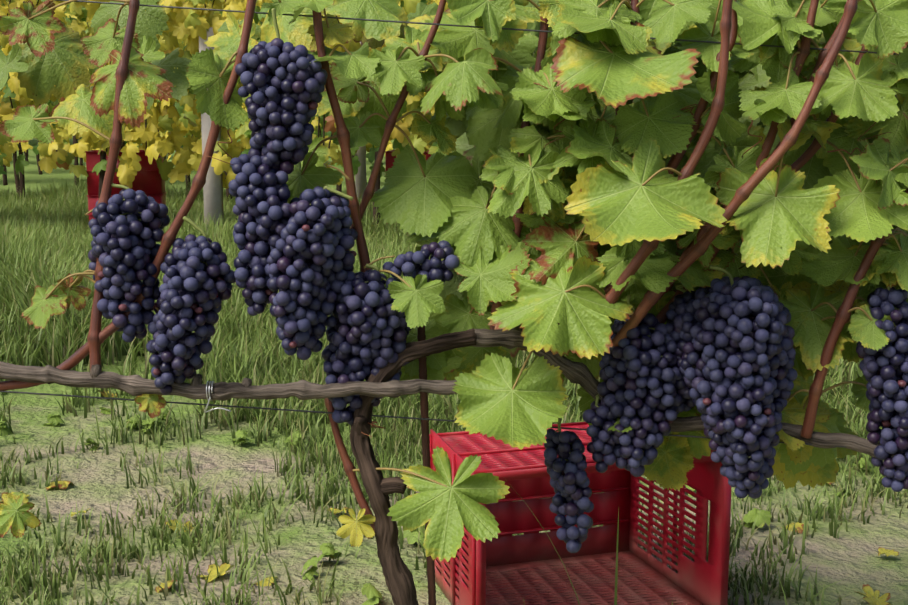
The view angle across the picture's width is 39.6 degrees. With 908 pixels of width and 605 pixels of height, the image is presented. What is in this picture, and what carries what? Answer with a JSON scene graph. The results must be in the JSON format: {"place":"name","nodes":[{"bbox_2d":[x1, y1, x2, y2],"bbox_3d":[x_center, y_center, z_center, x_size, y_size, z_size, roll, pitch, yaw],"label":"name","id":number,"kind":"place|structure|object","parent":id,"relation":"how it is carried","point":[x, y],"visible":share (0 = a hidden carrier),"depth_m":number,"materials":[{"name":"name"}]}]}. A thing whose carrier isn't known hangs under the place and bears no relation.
{"place":"outdoors","nodes":[
{"label":"outdoors","id":0,"kind":"place"},
{"bbox_2d":[0,137,907,604],"bbox_3d":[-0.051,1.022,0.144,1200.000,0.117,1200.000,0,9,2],"label":"ground","id":1,"kind":"structure","parent":0,"point":[850,561],"depth_m":3.24,"materials":[{"name":"soil"}]},
{"bbox_2d":[3,0,379,146],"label":"distant treeline foliage","id":2,"kind":"object","parent":1,"relation":"on","point":[181,41],"depth_m":30.41,"materials":[{"name":"green plant"}]},
{"bbox_2d":[0,0,448,230],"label":"vine rows","id":3,"kind":"object","parent":1,"relation":"on","point":[176,122],"depth_m":8.66,"materials":[{"name":"plant"}]},
{"bbox_2d":[175,27,365,230],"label":"trellis posts","id":4,"kind":"object","parent":1,"relation":"on","point":[213,194],"visible":0.02,"depth_m":8.59,"materials":[{"name":"concrete"}]},
{"bbox_2d":[0,0,899,446],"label":"trellis wires","id":5,"kind":"object","parent":4,"relation":"attached to","point":[396,22],"visible":0.5,"depth_m":1.48,"materials":[{"name":"grey metal"}]},
{"bbox_2d":[417,326,435,604],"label":"rebar stake","id":6,"kind":"object","parent":1,"relation":"in","point":[425,436],"visible":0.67,"depth_m":1.56,"materials":[{"name":"brown metal"}]},
{"bbox_2d":[0,331,874,604],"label":"ground weeds","id":7,"kind":"object","parent":1,"relation":"on","point":[372,593],"depth_m":3.11,"materials":[{"name":"green plant"}]},
{"bbox_2d":[1,390,898,604],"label":"fallen leaves","id":8,"kind":"object","parent":1,"relation":"on","point":[872,596],"visible":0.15,"depth_m":2.84,"materials":[{"name":"yellow plant"}]},
{"bbox_2d":[0,0,907,604],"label":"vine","id":9,"kind":"object","parent":1,"relation":"on","point":[590,174],"depth_m":1.47,"materials":[{"name":"green plant"}]},
{"bbox_2d":[204,381,230,412],"bbox_3d":[-0.283,0.113,1.516,0.032,0.037,0.025,0,9,2],"label":"tie wire","id":10,"kind":"object","parent":9,"relation":"attached to","point":[209,383],"visible":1,"depth_m":1.51,"materials":[{"name":"grey metal"}]},
{"bbox_2d":[0,0,875,378],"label":"vine leaves","id":11,"kind":"object","parent":9,"relation":"attached to","point":[64,64],"visible":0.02,"depth_m":1.70,"materials":[{"name":"green plant"}]},
{"bbox_2d":[0,0,907,535],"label":"canes","id":12,"kind":"object","parent":9,"relation":"attached to","point":[98,336],"visible":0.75,"depth_m":1.48,"materials":[{"name":"brown plant"}]},
{"bbox_2d":[28,0,907,487],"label":"leaf stalks","id":13,"kind":"object","parent":12,"relation":"attached to","point":[230,62],"visible":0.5,"depth_m":1.48,"materials":[{"name":"plant"}]},
{"bbox_2d":[88,38,907,552],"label":"grape bunches","id":14,"kind":"object","parent":12,"relation":"attached to","point":[720,354],"visible":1,"depth_m":1.47,"materials":[{"name":"purple food"}]},
{"bbox_2d":[111,8,898,463],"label":"grape stems","id":15,"kind":"object","parent":12,"relation":"attached to","point":[195,226],"visible":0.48,"depth_m":1.49,"materials":[{"name":"plant"}]},
{"bbox_2d":[0,327,907,461],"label":"vine arms","id":16,"kind":"object","parent":9,"relation":"attached to","point":[581,375],"visible":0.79,"depth_m":1.52},
{"bbox_2d":[208,83,890,436],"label":"tendrils","id":17,"kind":"object","parent":9,"relation":"attached to","point":[691,109],"visible":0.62,"depth_m":1.46,"materials":[{"name":"plant"}]},
{"bbox_2d":[0,175,907,604],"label":"grass","id":18,"kind":"structure","parent":1,"relation":"on","point":[46,237],"depth_m":3.95,"materials":[{"name":"green plant"}]},
{"bbox_2d":[87,192,166,220],"bbox_3d":[-2.370,-0.638,9.176,0.524,0.306,0.354,-1,9,-7],"label":"stacked crate","id":19,"kind":"object","parent":18,"relation":"on","point":[158,198],"visible":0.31,"depth_m":8.98,"materials":[{"name":"red plastic"}]},
{"bbox_2d":[85,150,164,194],"bbox_3d":[-2.370,-0.945,9.128,0.524,0.306,0.354,-1,9,-7],"label":"stacked crate","id":20,"kind":"object","parent":19,"relation":"on","point":[148,180],"visible":0.38,"depth_m":8.98,"materials":[{"name":"red plastic"}]},
{"bbox_2d":[429,422,731,604],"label":"harvest crate","id":21,"kind":"object","parent":1,"relation":"on","point":[506,567],"visible":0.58,"depth_m":2.70,"materials":[{"name":"red plastic"}]},
{"bbox_3d":[-0.214,-0.634,9.146,0.554,0.306,0.402,0,9,2],"label":"stacked crate","id":22,"kind":"object","parent":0,"visible":0},
{"bbox_2d":[385,150,430,170],"bbox_3d":[-0.214,-0.940,9.098,0.524,0.306,0.354,1,9,7],"label":"stacked crate","id":23,"kind":"object","parent":22,"relation":"on","point":[389,157],"visible":0.19,"depth_m":8.95,"materials":[{"name":"red plastic"}]}
]}

